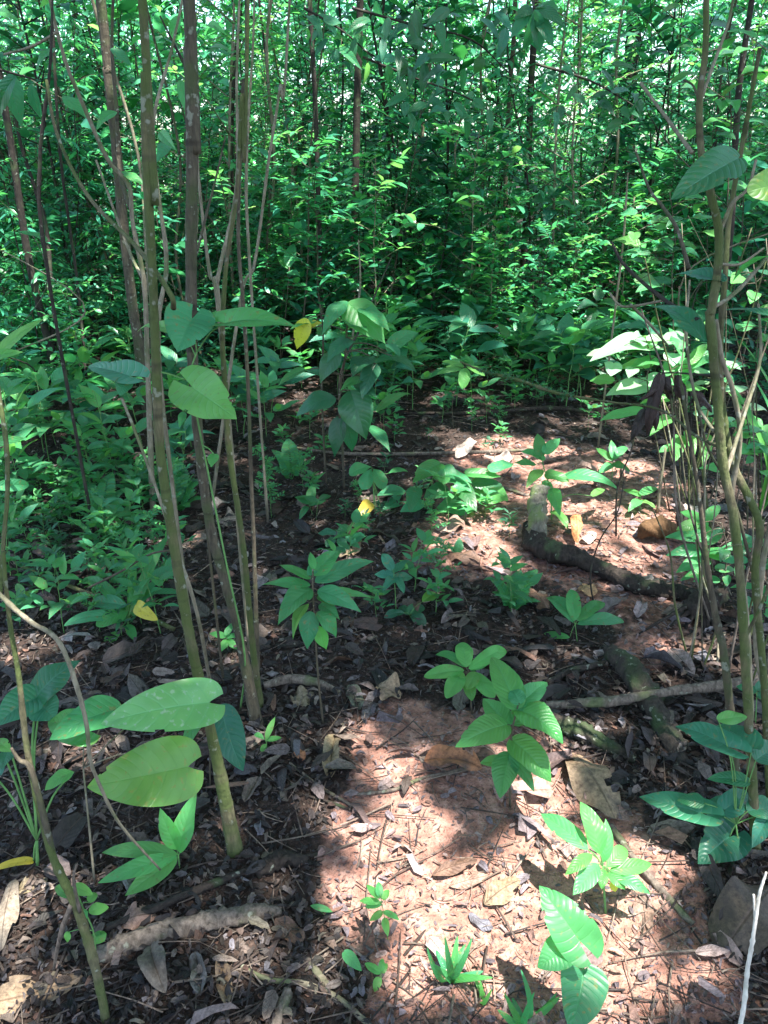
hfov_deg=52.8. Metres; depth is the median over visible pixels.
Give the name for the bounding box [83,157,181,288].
shrub
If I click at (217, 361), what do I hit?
leafy herb
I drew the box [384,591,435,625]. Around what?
clearing seedling
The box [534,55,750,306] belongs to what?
tangled vine
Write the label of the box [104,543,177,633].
leafy herb
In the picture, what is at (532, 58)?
forest tree
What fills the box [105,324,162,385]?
leafy herb
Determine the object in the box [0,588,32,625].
leafy herb
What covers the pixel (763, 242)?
leafy sapling
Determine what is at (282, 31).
leafy sapling
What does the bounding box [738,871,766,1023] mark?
pale twig
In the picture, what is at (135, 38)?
slender stem
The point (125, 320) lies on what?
shrub
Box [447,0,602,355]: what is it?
leafy sapling
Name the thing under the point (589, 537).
dead leaf
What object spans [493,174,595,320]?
shrub
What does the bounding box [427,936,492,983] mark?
grass tuft
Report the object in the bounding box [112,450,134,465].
leafy herb
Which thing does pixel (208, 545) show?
thicket twig
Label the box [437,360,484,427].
sunlit seedling
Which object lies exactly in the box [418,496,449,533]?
leafy herb
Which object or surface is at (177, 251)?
shrub
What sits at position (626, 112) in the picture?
hanging leaves
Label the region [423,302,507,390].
leafy herb
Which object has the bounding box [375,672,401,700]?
dead leaf
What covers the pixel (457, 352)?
leafy herb
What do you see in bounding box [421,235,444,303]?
shrub
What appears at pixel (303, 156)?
leafy sapling
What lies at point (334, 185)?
shrub
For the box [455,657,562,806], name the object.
ribbed leaf seedling
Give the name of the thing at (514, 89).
leafy sapling
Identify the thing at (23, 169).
leafy sapling
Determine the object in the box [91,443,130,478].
leafy herb
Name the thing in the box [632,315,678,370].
leafy herb
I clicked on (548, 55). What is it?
leafy sapling
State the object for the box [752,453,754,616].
thin stem
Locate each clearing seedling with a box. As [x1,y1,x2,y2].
[295,484,325,518]
[299,494,330,519]
[318,524,352,549]
[374,554,412,608]
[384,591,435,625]
[449,538,463,551]
[596,440,629,480]
[623,486,657,511]
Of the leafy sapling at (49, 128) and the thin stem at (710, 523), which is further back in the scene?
the leafy sapling at (49, 128)
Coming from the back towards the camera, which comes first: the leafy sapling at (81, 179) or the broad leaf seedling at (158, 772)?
the leafy sapling at (81, 179)
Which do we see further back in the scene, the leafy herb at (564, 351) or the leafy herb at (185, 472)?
the leafy herb at (564, 351)
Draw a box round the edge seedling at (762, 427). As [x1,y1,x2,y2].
[730,416,767,511]
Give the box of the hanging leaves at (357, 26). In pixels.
[304,1,398,69]
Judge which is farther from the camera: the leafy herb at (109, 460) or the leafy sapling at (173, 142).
the leafy sapling at (173, 142)
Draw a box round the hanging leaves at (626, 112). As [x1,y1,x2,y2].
[536,61,644,132]
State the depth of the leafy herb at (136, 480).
3.54 m
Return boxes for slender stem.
[0,20,48,306]
[0,24,36,346]
[9,0,129,325]
[17,11,121,379]
[19,0,161,295]
[131,0,205,365]
[132,1,230,294]
[175,0,318,353]
[203,0,282,289]
[204,0,309,258]
[207,0,349,336]
[252,0,369,366]
[288,0,398,291]
[301,0,438,330]
[331,10,397,286]
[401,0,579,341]
[411,15,483,293]
[421,0,542,296]
[492,0,523,291]
[518,0,569,344]
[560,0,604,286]
[567,0,694,306]
[597,0,713,315]
[604,0,671,289]
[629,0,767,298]
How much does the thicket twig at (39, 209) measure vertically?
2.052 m
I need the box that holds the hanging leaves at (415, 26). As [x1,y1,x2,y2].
[352,6,511,95]
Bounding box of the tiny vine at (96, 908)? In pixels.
[55,882,108,947]
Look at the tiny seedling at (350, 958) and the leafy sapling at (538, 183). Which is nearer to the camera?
the tiny seedling at (350, 958)
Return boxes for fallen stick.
[263,674,340,693]
[271,987,292,1023]
[289,762,353,807]
[296,792,358,813]
[305,956,328,986]
[356,741,559,795]
[403,929,425,956]
[418,741,467,762]
[439,461,528,496]
[609,823,694,925]
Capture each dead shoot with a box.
[120,397,210,678]
[590,480,623,599]
[615,416,635,535]
[656,448,666,512]
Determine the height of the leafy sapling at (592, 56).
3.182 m
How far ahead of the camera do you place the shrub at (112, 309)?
5.46 m
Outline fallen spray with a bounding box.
[424,460,512,515]
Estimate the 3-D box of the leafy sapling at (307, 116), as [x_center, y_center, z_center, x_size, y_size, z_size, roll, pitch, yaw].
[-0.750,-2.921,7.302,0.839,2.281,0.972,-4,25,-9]
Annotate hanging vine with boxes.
[0,388,9,593]
[0,592,160,870]
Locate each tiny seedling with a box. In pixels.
[254,717,280,751]
[310,904,331,911]
[342,949,361,970]
[360,882,398,939]
[365,958,387,991]
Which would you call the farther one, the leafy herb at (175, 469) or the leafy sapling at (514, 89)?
the leafy sapling at (514, 89)
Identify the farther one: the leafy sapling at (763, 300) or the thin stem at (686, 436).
the leafy sapling at (763, 300)
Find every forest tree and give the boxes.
[0,61,63,401]
[72,0,83,305]
[95,0,152,426]
[211,0,290,502]
[229,2,242,307]
[307,0,324,358]
[351,0,363,340]
[413,0,438,294]
[501,0,516,304]
[516,0,538,319]
[619,4,642,267]
[707,0,754,396]
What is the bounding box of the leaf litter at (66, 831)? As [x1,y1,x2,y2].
[0,243,767,1023]
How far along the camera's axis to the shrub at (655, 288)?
6.14 m
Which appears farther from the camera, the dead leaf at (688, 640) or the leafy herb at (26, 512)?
the leafy herb at (26, 512)
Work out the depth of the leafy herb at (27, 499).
3.49 m
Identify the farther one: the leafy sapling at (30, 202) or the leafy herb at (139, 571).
the leafy sapling at (30, 202)
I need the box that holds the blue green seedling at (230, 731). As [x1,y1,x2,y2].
[183,703,245,785]
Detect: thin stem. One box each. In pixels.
[641,309,710,625]
[644,258,689,519]
[651,507,686,651]
[661,406,686,502]
[662,397,713,572]
[662,399,688,572]
[679,223,686,490]
[686,262,765,503]
[688,216,755,416]
[689,418,705,655]
[690,228,751,497]
[691,460,700,659]
[694,401,711,528]
[695,540,718,667]
[700,433,714,543]
[700,469,717,598]
[701,396,729,665]
[702,559,715,669]
[706,338,767,509]
[729,483,767,668]
[736,315,767,502]
[749,475,767,614]
[751,404,756,503]
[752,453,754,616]
[753,635,767,680]
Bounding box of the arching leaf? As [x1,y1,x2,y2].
[0,318,44,359]
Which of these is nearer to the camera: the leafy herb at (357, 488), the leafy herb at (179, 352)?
the leafy herb at (357, 488)
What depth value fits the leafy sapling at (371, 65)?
8.25 m
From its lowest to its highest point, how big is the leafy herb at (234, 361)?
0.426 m
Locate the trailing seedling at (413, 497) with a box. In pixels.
[400,459,471,511]
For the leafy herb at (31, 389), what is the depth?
5.09 m
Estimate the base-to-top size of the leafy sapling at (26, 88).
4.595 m
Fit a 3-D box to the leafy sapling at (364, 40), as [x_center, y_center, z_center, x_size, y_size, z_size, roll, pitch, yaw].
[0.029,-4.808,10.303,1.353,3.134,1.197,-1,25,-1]
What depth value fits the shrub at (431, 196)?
9.17 m
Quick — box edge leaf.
[0,436,28,490]
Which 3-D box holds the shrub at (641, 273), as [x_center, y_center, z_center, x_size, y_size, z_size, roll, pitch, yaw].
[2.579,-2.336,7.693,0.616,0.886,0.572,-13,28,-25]
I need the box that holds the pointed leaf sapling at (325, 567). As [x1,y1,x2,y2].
[262,551,373,723]
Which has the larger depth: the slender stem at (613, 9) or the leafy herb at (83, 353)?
the slender stem at (613, 9)
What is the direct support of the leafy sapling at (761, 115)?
on the ground
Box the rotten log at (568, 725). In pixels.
[553,712,636,763]
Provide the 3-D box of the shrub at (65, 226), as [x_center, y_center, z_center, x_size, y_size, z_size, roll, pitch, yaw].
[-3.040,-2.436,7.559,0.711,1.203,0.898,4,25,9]
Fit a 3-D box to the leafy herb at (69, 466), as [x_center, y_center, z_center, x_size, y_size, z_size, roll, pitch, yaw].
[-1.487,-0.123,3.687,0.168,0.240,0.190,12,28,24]
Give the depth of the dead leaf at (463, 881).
1.77 m
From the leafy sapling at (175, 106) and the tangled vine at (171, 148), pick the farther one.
the leafy sapling at (175, 106)
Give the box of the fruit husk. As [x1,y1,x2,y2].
[637,514,692,542]
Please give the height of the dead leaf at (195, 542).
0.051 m
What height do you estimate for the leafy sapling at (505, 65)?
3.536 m
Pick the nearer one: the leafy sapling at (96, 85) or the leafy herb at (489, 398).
the leafy herb at (489, 398)
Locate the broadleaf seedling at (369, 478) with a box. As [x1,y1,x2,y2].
[349,462,407,511]
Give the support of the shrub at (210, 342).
on the ground
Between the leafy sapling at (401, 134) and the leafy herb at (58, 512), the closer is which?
the leafy herb at (58, 512)
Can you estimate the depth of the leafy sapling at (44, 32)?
5.67 m
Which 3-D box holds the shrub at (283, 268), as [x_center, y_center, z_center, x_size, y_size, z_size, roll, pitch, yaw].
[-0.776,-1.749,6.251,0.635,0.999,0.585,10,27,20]
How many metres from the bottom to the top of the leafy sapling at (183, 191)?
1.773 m
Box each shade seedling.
[666,505,732,589]
[736,681,760,722]
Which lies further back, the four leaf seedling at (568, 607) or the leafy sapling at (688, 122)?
the leafy sapling at (688, 122)
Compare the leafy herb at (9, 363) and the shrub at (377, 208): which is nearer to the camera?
the leafy herb at (9, 363)
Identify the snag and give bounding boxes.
[675,502,686,525]
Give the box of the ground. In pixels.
[0,155,767,1023]
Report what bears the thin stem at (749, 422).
on the ground
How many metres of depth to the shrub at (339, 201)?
9.25 m
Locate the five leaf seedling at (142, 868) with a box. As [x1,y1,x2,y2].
[98,794,196,895]
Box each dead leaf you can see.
[0,879,19,950]
[0,974,82,1022]
[19,876,47,893]
[122,901,155,929]
[137,940,166,992]
[183,529,205,548]
[189,952,206,995]
[212,497,233,514]
[215,961,232,1002]
[216,507,235,527]
[253,849,307,878]
[274,916,304,943]
[290,685,313,706]
[292,749,305,760]
[322,734,340,779]
[339,549,352,556]
[346,684,363,708]
[350,540,361,555]
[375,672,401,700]
[401,776,411,793]
[424,744,481,770]
[432,857,476,875]
[435,515,464,532]
[448,550,480,565]
[450,873,487,889]
[455,438,480,457]
[455,741,494,760]
[469,912,492,931]
[483,876,520,905]
[484,449,511,462]
[528,588,549,610]
[565,753,620,818]
[570,515,582,542]
[577,583,596,596]
[582,531,596,543]
[633,892,653,935]
[642,574,653,579]
[678,627,705,651]
[683,503,698,512]
[708,876,767,959]
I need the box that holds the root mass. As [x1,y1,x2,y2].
[636,586,729,634]
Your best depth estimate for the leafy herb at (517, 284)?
6.39 m
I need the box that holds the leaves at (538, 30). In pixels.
[511,0,564,51]
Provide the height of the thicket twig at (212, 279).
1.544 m
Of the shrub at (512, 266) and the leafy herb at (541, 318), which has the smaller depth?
the leafy herb at (541, 318)
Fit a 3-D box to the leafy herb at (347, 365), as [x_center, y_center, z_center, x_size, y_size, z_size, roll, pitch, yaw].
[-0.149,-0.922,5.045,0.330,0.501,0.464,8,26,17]
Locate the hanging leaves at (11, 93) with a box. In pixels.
[0,7,40,125]
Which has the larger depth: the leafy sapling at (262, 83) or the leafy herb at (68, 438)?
the leafy sapling at (262, 83)
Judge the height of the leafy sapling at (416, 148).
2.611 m
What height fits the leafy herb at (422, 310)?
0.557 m
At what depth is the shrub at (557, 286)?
7.17 m
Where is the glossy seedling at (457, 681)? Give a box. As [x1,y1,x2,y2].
[424,642,506,713]
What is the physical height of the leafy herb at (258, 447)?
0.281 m
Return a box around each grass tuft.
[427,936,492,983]
[475,981,491,1004]
[498,970,559,1023]
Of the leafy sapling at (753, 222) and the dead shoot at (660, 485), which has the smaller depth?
the dead shoot at (660, 485)
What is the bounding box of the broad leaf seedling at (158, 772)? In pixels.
[48,677,224,884]
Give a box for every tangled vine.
[0,200,46,328]
[0,249,85,412]
[8,357,38,450]
[19,72,206,307]
[72,89,107,332]
[87,162,141,357]
[118,16,209,306]
[156,125,200,344]
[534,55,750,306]
[550,102,587,296]
[643,24,766,430]
[649,35,710,313]
[660,13,732,324]
[677,34,767,424]
[683,68,767,300]
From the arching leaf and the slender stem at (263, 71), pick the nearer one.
the arching leaf
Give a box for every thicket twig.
[37,0,94,532]
[154,0,191,617]
[184,136,225,684]
[198,155,249,651]
[214,0,239,481]
[245,0,268,522]
[338,256,391,394]
[351,240,360,385]
[597,172,628,447]
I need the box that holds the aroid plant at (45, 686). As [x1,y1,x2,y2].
[0,661,79,868]
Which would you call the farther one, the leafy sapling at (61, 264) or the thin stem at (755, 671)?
the leafy sapling at (61, 264)
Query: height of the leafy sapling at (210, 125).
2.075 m
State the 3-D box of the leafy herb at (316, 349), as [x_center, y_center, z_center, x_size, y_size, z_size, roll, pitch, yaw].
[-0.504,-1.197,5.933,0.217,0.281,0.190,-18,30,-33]
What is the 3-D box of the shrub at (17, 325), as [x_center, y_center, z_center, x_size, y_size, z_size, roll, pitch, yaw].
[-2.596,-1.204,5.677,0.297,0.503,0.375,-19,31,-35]
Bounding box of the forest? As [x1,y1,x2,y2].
[0,0,767,268]
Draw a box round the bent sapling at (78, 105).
[3,0,155,511]
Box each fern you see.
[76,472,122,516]
[156,456,200,511]
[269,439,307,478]
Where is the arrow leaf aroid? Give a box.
[538,886,608,1023]
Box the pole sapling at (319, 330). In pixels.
[291,304,332,484]
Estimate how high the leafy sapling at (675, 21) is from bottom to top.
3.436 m
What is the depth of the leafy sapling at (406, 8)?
7.11 m
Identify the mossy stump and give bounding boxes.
[525,484,550,536]
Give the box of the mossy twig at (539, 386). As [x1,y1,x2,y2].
[460,361,726,448]
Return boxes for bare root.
[232,962,369,1023]
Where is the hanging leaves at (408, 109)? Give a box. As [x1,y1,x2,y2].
[362,56,503,139]
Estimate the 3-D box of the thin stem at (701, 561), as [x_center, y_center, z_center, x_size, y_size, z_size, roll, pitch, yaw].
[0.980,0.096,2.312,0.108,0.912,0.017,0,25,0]
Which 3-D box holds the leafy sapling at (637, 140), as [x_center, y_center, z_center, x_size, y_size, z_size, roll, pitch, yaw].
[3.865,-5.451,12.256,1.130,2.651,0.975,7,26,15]
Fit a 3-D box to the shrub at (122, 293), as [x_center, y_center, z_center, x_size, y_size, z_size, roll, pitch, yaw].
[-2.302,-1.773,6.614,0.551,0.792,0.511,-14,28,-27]
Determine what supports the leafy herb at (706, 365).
on the ground
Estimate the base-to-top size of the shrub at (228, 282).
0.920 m
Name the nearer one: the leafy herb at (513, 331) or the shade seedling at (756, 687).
the shade seedling at (756, 687)
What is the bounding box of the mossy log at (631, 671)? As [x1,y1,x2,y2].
[603,645,690,765]
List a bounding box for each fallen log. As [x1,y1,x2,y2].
[96,903,281,962]
[521,521,696,600]
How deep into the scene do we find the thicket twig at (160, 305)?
2.01 m
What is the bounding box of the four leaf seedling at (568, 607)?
[544,590,623,641]
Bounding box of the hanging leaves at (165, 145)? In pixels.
[157,15,231,161]
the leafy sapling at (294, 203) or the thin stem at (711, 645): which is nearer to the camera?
the thin stem at (711, 645)
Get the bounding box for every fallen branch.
[13,562,175,631]
[87,550,169,588]
[106,851,335,930]
[279,444,532,455]
[400,405,607,415]
[546,660,608,684]
[546,674,767,708]
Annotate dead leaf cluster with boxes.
[630,372,724,441]
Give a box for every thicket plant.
[277,244,300,375]
[493,201,533,351]
[530,186,571,315]
[577,288,619,374]
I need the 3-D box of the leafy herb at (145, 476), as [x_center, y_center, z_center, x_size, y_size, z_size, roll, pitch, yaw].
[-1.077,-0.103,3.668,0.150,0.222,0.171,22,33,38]
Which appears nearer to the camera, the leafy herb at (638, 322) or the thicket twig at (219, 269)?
the thicket twig at (219, 269)
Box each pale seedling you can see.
[14,584,37,612]
[210,623,236,651]
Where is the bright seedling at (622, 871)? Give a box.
[541,802,651,913]
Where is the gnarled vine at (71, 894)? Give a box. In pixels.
[1,551,109,1023]
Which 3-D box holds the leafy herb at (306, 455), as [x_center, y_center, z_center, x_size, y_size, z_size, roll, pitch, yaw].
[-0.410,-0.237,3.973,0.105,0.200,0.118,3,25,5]
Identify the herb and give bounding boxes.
[0,314,42,354]
[0,354,73,433]
[0,358,24,407]
[0,365,87,461]
[0,376,61,495]
[0,391,39,464]
[0,425,52,507]
[0,458,12,473]
[0,458,18,480]
[0,489,24,537]
[0,500,16,546]
[0,501,38,575]
[0,503,21,550]
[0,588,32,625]
[6,541,40,582]
[8,516,49,558]
[14,370,40,392]
[14,396,60,452]
[14,498,26,514]
[15,325,38,349]
[15,479,34,495]
[15,557,56,592]
[16,359,55,409]
[16,455,54,498]
[17,315,100,373]
[20,551,89,632]
[21,488,46,516]
[28,497,56,524]
[29,513,61,542]
[32,375,114,437]
[32,522,68,550]
[35,357,88,393]
[36,456,78,501]
[37,461,69,507]
[37,546,70,576]
[38,402,63,444]
[39,544,60,571]
[41,495,69,530]
[45,324,101,368]
[45,335,121,411]
[49,532,73,552]
[50,416,124,478]
[50,487,83,525]
[52,461,78,487]
[53,474,86,513]
[56,515,110,548]
[57,382,152,487]
[60,591,79,614]
[61,419,83,458]
[61,458,79,476]
[63,461,116,495]
[64,296,128,353]
[66,338,94,382]
[66,536,114,571]
[72,392,99,441]
[72,486,111,541]
[73,437,109,482]
[73,495,133,545]
[77,550,99,573]
[77,577,105,630]
[79,515,121,544]
[83,372,131,412]
[87,376,173,442]
[87,424,114,457]
[87,558,126,594]
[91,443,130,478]
[91,445,120,475]
[98,427,142,473]
[99,333,133,360]
[104,487,155,533]
[104,528,131,551]
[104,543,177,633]
[104,603,136,634]
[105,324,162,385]
[106,398,128,427]
[107,522,129,547]
[110,528,146,567]
[111,515,137,546]
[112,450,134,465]
[112,564,161,623]
[116,469,143,503]
[117,457,146,487]
[120,477,160,520]
[122,353,164,389]
[122,469,158,507]
[123,552,143,584]
[125,515,155,543]
[132,507,166,545]
[133,446,154,489]
[139,454,156,473]
[140,466,176,500]
[143,377,191,446]
[143,544,173,587]
[148,516,197,547]
[150,333,206,358]
[150,346,198,415]
[150,483,184,524]
[153,457,193,494]
[154,420,183,456]
[154,552,170,569]
[161,334,174,350]
[163,371,188,410]
[164,415,213,462]
[164,421,192,462]
[165,349,202,376]
[176,464,197,492]
[205,347,228,375]
[206,357,261,431]
[216,357,255,415]
[221,364,285,435]
[225,326,248,362]
[235,370,300,435]
[237,304,282,357]
[241,325,284,363]
[249,345,314,412]
[252,335,298,368]
[252,443,286,488]
[255,473,284,517]
[256,457,276,486]
[272,423,293,442]
[280,348,314,387]
[288,286,329,347]
[288,402,326,438]
[290,449,318,483]
[296,446,314,472]
[299,470,324,488]
[305,283,349,329]
[307,340,324,360]
[309,325,359,394]
[309,434,330,449]
[317,509,375,577]
[335,330,385,355]
[335,385,377,440]
[338,338,382,376]
[338,498,352,513]
[341,312,409,402]
[349,479,369,505]
[354,508,375,534]
[354,582,393,610]
[365,317,438,399]
[368,295,417,350]
[370,385,402,422]
[372,343,423,408]
[373,500,388,516]
[374,381,389,399]
[377,452,391,471]
[380,360,406,383]
[381,361,406,392]
[384,413,406,440]
[386,291,443,329]
[388,340,444,408]
[399,528,442,590]
[408,325,438,365]
[410,478,433,498]
[416,268,462,343]
[416,319,444,347]
[417,344,441,374]
[417,568,462,607]
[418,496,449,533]
[420,468,470,525]
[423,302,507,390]
[427,538,461,575]
[430,376,459,419]
[436,536,447,547]
[437,354,477,405]
[438,294,512,359]
[439,342,458,357]
[439,345,470,368]
[444,275,512,339]
[448,354,500,409]
[463,397,485,422]
[469,388,499,422]
[475,487,503,519]
[478,352,497,382]
[481,337,509,365]
[481,436,495,447]
[484,312,556,382]
[484,547,542,611]
[488,398,507,423]
[489,295,527,351]
[490,283,546,345]
[490,350,520,380]
[491,420,511,444]
[491,569,540,609]
[492,281,528,319]
[495,355,532,401]
[496,508,517,536]
[501,384,524,402]
[503,320,540,367]
[506,289,582,369]
[508,369,532,401]
[512,300,556,335]
[518,312,598,400]
[522,304,581,386]
[525,366,552,391]
[525,381,548,399]
[528,319,611,405]
[538,327,618,404]
[549,389,559,404]
[553,350,570,383]
[560,317,617,395]
[566,317,617,389]
[576,398,601,418]
[588,357,605,375]
[594,306,626,340]
[595,333,632,360]
[596,357,632,399]
[597,402,614,422]
[614,308,672,397]
[616,349,651,379]
[621,274,669,316]
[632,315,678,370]
[637,354,662,376]
[657,307,740,402]
[681,295,702,309]
[687,396,695,411]
[693,363,708,391]
[693,367,710,393]
[699,320,747,378]
[707,302,740,336]
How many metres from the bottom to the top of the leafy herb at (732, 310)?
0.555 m
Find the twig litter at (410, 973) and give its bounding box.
[0,349,767,1023]
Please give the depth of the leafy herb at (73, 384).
4.18 m
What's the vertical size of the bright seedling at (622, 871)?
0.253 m
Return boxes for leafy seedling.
[587,331,685,511]
[609,192,713,430]
[668,46,767,399]
[676,519,751,607]
[686,350,766,486]
[699,415,767,533]
[709,264,767,509]
[724,537,767,631]
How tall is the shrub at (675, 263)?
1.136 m
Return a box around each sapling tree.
[45,0,243,857]
[183,0,262,726]
[220,0,263,710]
[236,0,259,672]
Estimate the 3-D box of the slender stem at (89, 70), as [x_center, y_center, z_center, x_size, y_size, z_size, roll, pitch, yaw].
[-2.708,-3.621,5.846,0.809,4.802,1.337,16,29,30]
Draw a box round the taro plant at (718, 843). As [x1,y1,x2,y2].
[640,710,767,863]
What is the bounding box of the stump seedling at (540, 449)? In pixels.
[513,434,616,528]
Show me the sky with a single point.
(204, 9)
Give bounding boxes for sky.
[1,0,767,154]
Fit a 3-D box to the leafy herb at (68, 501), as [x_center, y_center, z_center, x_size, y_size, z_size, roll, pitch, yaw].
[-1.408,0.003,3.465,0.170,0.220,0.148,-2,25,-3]
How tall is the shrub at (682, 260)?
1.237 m
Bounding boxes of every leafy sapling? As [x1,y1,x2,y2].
[0,0,129,302]
[0,0,141,349]
[0,0,185,341]
[0,1,56,248]
[0,1,72,229]
[0,4,54,189]
[0,5,81,346]
[0,21,36,219]
[0,37,107,313]
[0,43,87,349]
[0,58,95,402]
[0,94,73,305]
[0,109,46,204]
[0,126,42,203]
[0,158,69,394]
[0,169,27,348]
[0,202,34,303]
[0,212,43,379]
[3,55,64,238]
[5,211,76,338]
[11,1,134,309]
[11,13,126,370]
[13,0,176,318]
[14,117,87,286]
[18,125,137,325]
[22,166,62,271]
[24,35,142,312]
[24,56,111,188]
[27,0,185,313]
[29,89,110,293]
[29,112,117,310]
[33,189,123,373]
[36,0,248,269]
[37,0,176,213]
[46,97,118,299]
[55,0,202,250]
[60,28,139,255]
[61,20,185,300]
[70,4,175,222]
[74,126,176,307]
[87,8,206,262]
[97,143,183,337]
[104,0,303,358]
[106,0,263,292]
[115,0,205,141]
[116,30,204,204]
[119,0,225,254]
[120,0,182,176]
[120,12,264,308]
[122,89,173,215]
[129,192,206,347]
[148,0,258,285]
[151,0,255,222]
[155,67,254,311]
[155,84,204,194]
[156,119,241,351]
[161,15,203,170]
[162,19,269,292]
[166,26,227,194]
[168,1,232,190]
[171,0,275,174]
[176,97,255,306]
[177,0,294,182]
[181,44,265,251]
[200,0,287,195]
[200,0,300,283]
[200,60,269,285]
[206,0,375,315]
[210,0,307,271]
[218,0,368,325]
[219,0,301,181]
[220,41,306,269]
[221,0,294,273]
[221,0,322,192]
[224,0,323,213]
[224,148,309,364]
[226,6,333,302]
[230,88,331,358]
[231,41,304,330]
[238,0,334,265]
[255,0,386,276]
[257,0,368,285]
[257,61,345,280]
[262,0,347,169]
[264,0,348,199]
[272,0,403,273]
[274,126,334,299]
[279,126,335,299]
[282,37,376,291]
[288,0,485,327]
[291,151,373,329]
[299,124,349,256]
[299,163,347,293]
[300,0,443,261]
[300,47,351,199]
[301,105,336,175]
[314,75,377,201]
[319,67,412,291]
[322,48,402,283]
[324,0,453,287]
[331,38,415,284]
[336,62,433,294]
[341,0,482,338]
[347,0,509,311]
[348,0,467,263]
[348,9,413,238]
[359,0,530,337]
[360,39,405,269]
[362,0,482,290]
[363,55,458,321]
[372,6,462,182]
[378,77,420,233]
[381,134,453,317]
[387,0,515,253]
[389,0,460,199]
[394,80,441,201]
[401,0,513,204]
[406,0,481,206]
[406,7,500,279]
[417,0,516,285]
[421,22,543,296]
[424,168,473,303]
[425,81,479,269]
[436,0,558,283]
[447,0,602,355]
[452,0,532,235]
[454,0,580,235]
[455,98,503,284]
[460,90,537,293]
[462,22,525,212]
[466,74,556,356]
[469,0,570,224]
[475,0,673,316]
[494,0,600,240]
[497,136,559,291]
[501,0,622,285]
[508,0,628,285]
[508,49,561,204]
[508,57,585,259]
[508,78,560,250]
[509,20,589,275]
[533,0,656,267]
[557,28,625,267]
[558,0,687,310]
[559,0,657,204]
[562,41,668,275]
[565,50,647,307]
[576,48,673,273]
[590,76,662,211]
[591,0,695,300]
[593,0,761,303]
[597,0,761,302]
[597,101,660,183]
[600,0,713,191]
[612,0,728,255]
[619,0,760,350]
[624,81,725,304]
[627,23,738,275]
[628,0,767,332]
[636,101,681,223]
[648,0,767,293]
[649,64,757,327]
[660,39,742,197]
[663,0,766,196]
[665,151,767,377]
[667,95,762,366]
[673,91,765,299]
[673,101,767,304]
[681,31,765,235]
[681,126,767,360]
[689,139,767,297]
[692,81,751,282]
[703,104,767,336]
[708,45,767,361]
[719,39,767,222]
[721,39,767,333]
[724,91,767,283]
[729,200,767,358]
[734,55,767,303]
[734,89,763,236]
[742,52,767,98]
[743,20,767,144]
[745,29,767,241]
[754,125,767,317]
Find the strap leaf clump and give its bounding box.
[725,325,767,510]
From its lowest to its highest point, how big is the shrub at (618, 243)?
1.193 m
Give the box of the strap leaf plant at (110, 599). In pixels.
[64,536,173,642]
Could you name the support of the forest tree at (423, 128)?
on the ground
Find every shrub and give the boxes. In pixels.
[0,192,43,347]
[0,212,59,341]
[0,225,96,363]
[0,243,66,362]
[0,280,59,393]
[0,298,46,411]
[4,206,59,283]
[8,163,109,313]
[14,313,46,363]
[16,264,76,349]
[16,274,92,394]
[22,168,69,260]
[33,197,110,311]
[33,272,124,411]
[47,168,116,294]
[48,193,89,297]
[50,154,117,295]
[75,272,143,374]
[77,262,124,346]
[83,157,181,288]
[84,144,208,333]
[94,258,142,338]
[99,158,220,302]
[109,240,147,308]
[111,284,161,348]
[114,248,180,331]
[122,192,204,338]
[136,235,181,310]
[156,181,249,339]
[159,255,184,304]
[163,176,199,251]
[163,214,202,292]
[164,261,221,352]
[169,234,231,344]
[176,298,234,371]
[197,238,239,346]
[198,157,316,356]
[198,221,226,296]
[199,247,238,344]
[203,176,245,263]
[204,150,235,247]
[216,271,280,369]
[216,290,264,362]
[221,185,298,303]
[227,236,295,337]
[231,240,300,349]
[234,179,286,278]
[235,192,291,278]
[237,208,298,312]
[242,172,303,282]
[245,176,310,265]
[254,134,392,352]
[259,232,314,351]
[260,141,345,269]
[260,168,376,364]
[268,243,305,302]
[277,298,417,488]
[278,244,315,294]
[292,262,337,329]
[295,263,332,315]
[304,246,338,312]
[306,178,360,270]
[306,204,414,348]
[309,235,369,334]
[310,147,450,347]
[311,301,359,381]
[323,200,380,281]
[325,165,408,301]
[325,232,372,293]
[333,199,380,282]
[340,152,425,292]
[349,333,388,375]
[350,178,390,267]
[363,144,459,326]
[365,215,389,284]
[376,165,495,360]
[379,201,437,291]
[380,200,440,293]
[384,211,437,294]
[391,118,537,345]
[395,296,429,356]
[396,177,436,251]
[396,234,469,346]
[397,326,428,382]
[401,149,512,315]
[403,178,439,260]
[407,227,465,303]
[410,153,537,325]
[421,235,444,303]
[423,200,466,275]
[426,187,470,255]
[428,321,460,375]
[444,186,539,356]
[445,229,524,360]
[445,309,478,355]
[452,325,483,365]
[462,166,531,245]
[462,217,497,291]
[472,255,510,332]
[473,236,520,313]
[484,215,583,365]
[489,246,529,302]
[491,295,524,354]
[491,333,513,370]
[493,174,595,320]
[519,170,570,251]
[523,154,598,298]
[523,282,586,359]
[528,178,560,268]
[528,224,565,284]
[529,211,584,297]
[531,166,589,275]
[534,184,598,266]
[535,243,584,319]
[539,232,613,347]
[548,198,635,322]
[553,159,642,306]
[556,227,630,314]
[557,352,577,387]
[559,223,595,284]
[559,238,622,320]
[563,141,692,320]
[570,176,636,284]
[570,179,632,283]
[571,174,617,242]
[577,190,682,357]
[578,191,641,285]
[580,318,626,371]
[585,145,726,317]
[590,322,712,501]
[608,221,642,293]
[609,0,767,849]
[609,230,668,307]
[616,181,703,319]
[617,254,673,355]
[625,217,709,359]
[627,195,679,295]
[633,352,652,376]
[640,175,747,352]
[650,198,720,304]
[656,194,737,301]
[665,221,705,297]
[677,249,739,312]
[694,289,719,308]
[698,190,767,360]
[705,294,767,414]
[729,206,767,324]
[729,300,767,398]
[731,321,767,388]
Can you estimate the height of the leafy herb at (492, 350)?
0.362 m
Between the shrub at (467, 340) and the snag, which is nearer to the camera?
the snag

